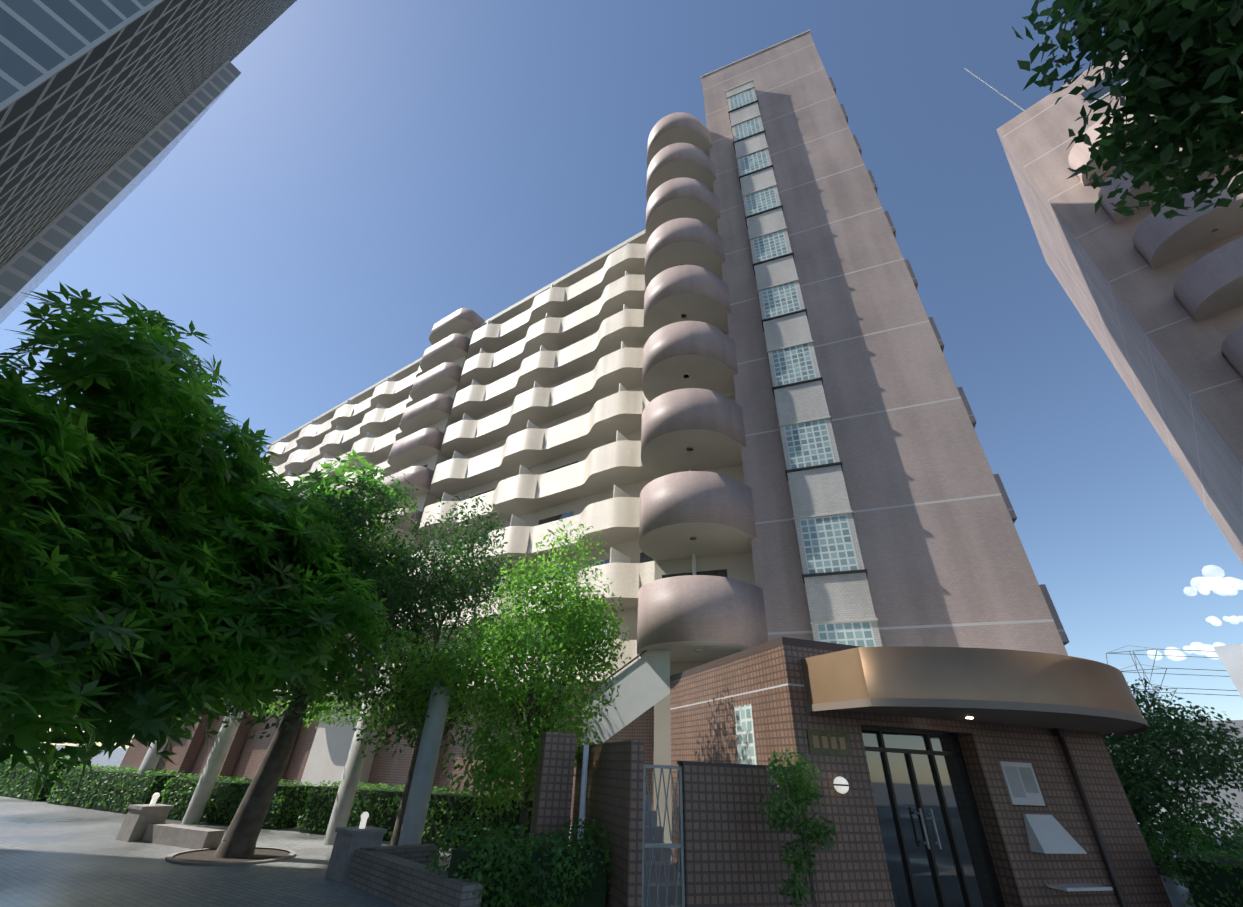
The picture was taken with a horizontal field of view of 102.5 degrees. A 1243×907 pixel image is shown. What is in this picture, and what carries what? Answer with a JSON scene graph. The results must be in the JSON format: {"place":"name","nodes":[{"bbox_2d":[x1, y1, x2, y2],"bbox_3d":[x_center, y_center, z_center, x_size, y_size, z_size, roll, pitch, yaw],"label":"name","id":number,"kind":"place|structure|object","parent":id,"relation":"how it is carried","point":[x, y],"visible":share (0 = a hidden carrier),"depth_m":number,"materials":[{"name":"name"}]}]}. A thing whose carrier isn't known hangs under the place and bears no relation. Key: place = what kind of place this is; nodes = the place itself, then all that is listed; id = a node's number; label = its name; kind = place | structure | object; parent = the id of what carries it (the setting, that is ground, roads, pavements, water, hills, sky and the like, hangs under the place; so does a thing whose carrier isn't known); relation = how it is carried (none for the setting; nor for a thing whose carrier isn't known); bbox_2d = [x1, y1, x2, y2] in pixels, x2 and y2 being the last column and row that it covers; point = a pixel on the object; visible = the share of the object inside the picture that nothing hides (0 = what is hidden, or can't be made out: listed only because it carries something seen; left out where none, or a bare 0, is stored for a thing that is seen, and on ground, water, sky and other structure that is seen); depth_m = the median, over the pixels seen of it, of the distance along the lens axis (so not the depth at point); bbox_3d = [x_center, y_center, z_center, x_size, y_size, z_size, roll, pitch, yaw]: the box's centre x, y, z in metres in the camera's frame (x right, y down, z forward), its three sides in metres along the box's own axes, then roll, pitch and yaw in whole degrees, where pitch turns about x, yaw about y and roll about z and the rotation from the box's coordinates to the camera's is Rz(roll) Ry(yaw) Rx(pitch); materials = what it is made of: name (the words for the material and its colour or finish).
{"place":"outdoors","nodes":[
{"label":"outdoors","id":0,"kind":"place"},
{"bbox_2d":[0,745,1242,906],"bbox_3d":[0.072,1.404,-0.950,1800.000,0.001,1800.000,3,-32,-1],"label":"ground","id":1,"kind":"structure","parent":0,"point":[53,855],"depth_m":8.30,"materials":[{"name":"grey concrete"}]},
{"bbox_2d":[0,753,92,800],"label":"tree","id":2,"kind":"object","parent":1,"relation":"on","point":[27,785],"depth_m":17.95,"materials":[{"name":"green plant"}]},
{"bbox_2d":[45,764,191,813],"bbox_3d":[-16.432,10.896,16.309,5.928,1.149,1.335,-12,-35,22],"label":"hedge","id":3,"kind":"object","parent":1,"relation":"on","point":[100,807],"depth_m":15.74,"materials":[{"name":"green plant"}]},
{"bbox_2d":[116,793,173,841],"bbox_3d":[-10.512,8.026,11.064,0.610,0.845,0.610,-14,-36,24],"label":"fountain","id":4,"kind":"object","parent":1,"relation":"on","point":[139,818],"visible":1,"depth_m":10.85,"materials":[{"name":"stone"}]},
{"bbox_2d":[0,0,296,323],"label":"tower","id":5,"kind":"structure","parent":1,"relation":"on","point":[105,105],"depth_m":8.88,"materials":[{"name":"grey glass"}]},
{"bbox_2d":[0,281,424,857],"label":"tree","id":6,"kind":"object","parent":1,"relation":"on","point":[139,528],"depth_m":6.71,"materials":[{"name":"green plant"}]},
{"bbox_2d":[159,773,314,829],"bbox_3d":[-11.101,9.954,14.379,4.662,1.105,1.326,-8,-34,16],"label":"hedge","id":7,"kind":"object","parent":1,"relation":"on","point":[269,815],"depth_m":13.92,"materials":[{"name":"green plant"}]},
{"bbox_2d":[137,679,450,845],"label":"pillars","id":8,"kind":"structure","parent":1,"relation":"on","point":[414,819],"depth_m":11.59,"materials":[{"name":"concrete"}]},
{"bbox_2d":[171,619,548,732],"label":"pergola vine leaves","id":9,"kind":"object","parent":8,"relation":"on","point":[414,669],"visible":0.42,"depth_m":10.33,"materials":[{"name":"green plant"}]},
{"bbox_2d":[141,823,483,906],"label":"walls","id":10,"kind":"structure","parent":1,"relation":"on","point":[400,876],"depth_m":7.70,"materials":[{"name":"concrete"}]},
{"bbox_2d":[325,812,387,882],"bbox_3d":[-4.486,6.642,8.491,0.610,0.895,0.610,-21,-39,32],"label":"fountain","id":11,"kind":"object","parent":1,"relation":"on","point":[349,841],"visible":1,"depth_m":8.30,"materials":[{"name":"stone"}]},
{"bbox_2d":[214,467,529,845],"bbox_3d":[-5.251,4.623,11.835,5.790,7.919,6.078,3,-32,-1],"label":"tree","id":12,"kind":"object","parent":1,"relation":"on","point":[437,587],"depth_m":11.61,"materials":[{"name":"green plant"}]},
{"bbox_2d":[120,229,654,821],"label":"apartment building","id":13,"kind":"structure","parent":1,"relation":"on","point":[524,415],"depth_m":30.02,"materials":[{"name":"beige concrete"}]},
{"bbox_2d":[801,646,1149,736],"bbox_3d":[6.433,3.849,7.977,6.709,0.780,2.123,12,-33,-14],"label":"entrance canopy","id":14,"kind":"object","parent":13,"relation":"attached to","point":[1019,688],"visible":1,"depth_m":7.09,"materials":[{"name":"brown metal"}]},
{"bbox_2d":[294,780,532,847],"bbox_3d":[-4.922,9.083,12.615,7.003,1.149,1.328,-8,-34,16],"label":"hedge","id":15,"kind":"object","parent":1,"relation":"on","point":[451,804],"depth_m":12.30,"materials":[{"name":"green plant"}]},
{"bbox_2d":[426,816,613,906],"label":"shrub","id":16,"kind":"object","parent":1,"relation":"on","point":[486,842],"depth_m":6.48,"materials":[{"name":"green plant"}]},
{"bbox_2d":[430,520,630,839],"bbox_3d":[-1.828,4.369,9.944,4.085,6.593,3.548,3,-32,-1],"label":"small tree","id":17,"kind":"object","parent":1,"relation":"on","point":[500,754],"depth_m":9.76,"materials":[{"name":"green plant"}]},
{"bbox_2d":[581,650,680,906],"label":"entrance stair","id":18,"kind":"object","parent":1,"relation":"on","point":[644,681],"visible":0.23,"depth_m":12.17,"materials":[{"name":"grey concrete"}]},
{"bbox_2d":[757,748,838,906],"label":"topiary","id":19,"kind":"object","parent":1,"relation":"on","point":[822,833],"depth_m":6.35,"materials":[{"name":"green plant"}]},
{"bbox_2d":[637,30,1068,856],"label":"building tower","id":20,"kind":"structure","parent":1,"relation":"on","point":[815,462],"depth_m":15.00,"materials":[{"name":"beige concrete"}]},
{"bbox_2d":[670,637,1171,906],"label":"entrance building","id":21,"kind":"structure","parent":1,"relation":"on","point":[924,812],"depth_m":8.09,"materials":[{"name":"brown tile"}]},
{"bbox_2d":[1101,678,1242,875],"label":"tree","id":22,"kind":"object","parent":1,"relation":"on","point":[1161,793],"depth_m":12.00,"materials":[{"name":"green plant"}]},
{"bbox_2d":[1106,645,1238,716],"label":"pylons","id":23,"kind":"object","parent":1,"relation":"on","point":[1143,672],"visible":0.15,"depth_m":140.81,"materials":[{"name":"silver metal"}]},
{"bbox_2d":[1169,849,1242,906],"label":"hedge","id":24,"kind":"object","parent":1,"relation":"on","point":[1221,879],"depth_m":7.57,"materials":[{"name":"green plant"}]},
{"bbox_2d":[1140,800,1242,883],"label":"shrub leaves","id":25,"kind":"object","parent":24,"relation":"attached to","point":[1183,845],"visible":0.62,"depth_m":10.45,"materials":[{"name":"green plant"}]},
{"bbox_2d":[0,0,1242,747],"label":"sky","id":26,"kind":"structure","parent":0,"point":[371,173],"materials":[{"name":"blue"}]},
{"bbox_2d":[1,644,1242,812],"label":"background buildings","id":27,"kind":"structure","parent":0,"point":[1230,657],"depth_m":66.72,"materials":[{"name":"grey"}]},
{"bbox_2d":[528,732,812,906],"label":"brick wall","id":28,"kind":"structure","parent":0,"point":[733,843],"depth_m":6.72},
{"bbox_2d":[642,764,684,906],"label":"entrance gate","id":29,"kind":"structure","parent":28,"relation":"attached to","point":[672,845],"depth_m":6.40,"materials":[{"name":"grey metal"}]},
{"bbox_2d":[964,50,1242,563],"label":"building","id":30,"kind":"structure","parent":0,"point":[1157,301],"depth_m":20.64,"materials":[{"name":"beige concrete"}]},
{"bbox_2d":[1012,0,1242,220],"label":"tree foliage","id":31,"kind":"object","parent":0,"point":[1185,57],"depth_m":4.28,"materials":[{"name":"green plant"}]},
{"bbox_2d":[1147,565,1242,660],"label":"cloud","id":32,"kind":"structure","parent":0,"point":[1228,585],"depth_m":380.97,"materials":[{"name":"white"}]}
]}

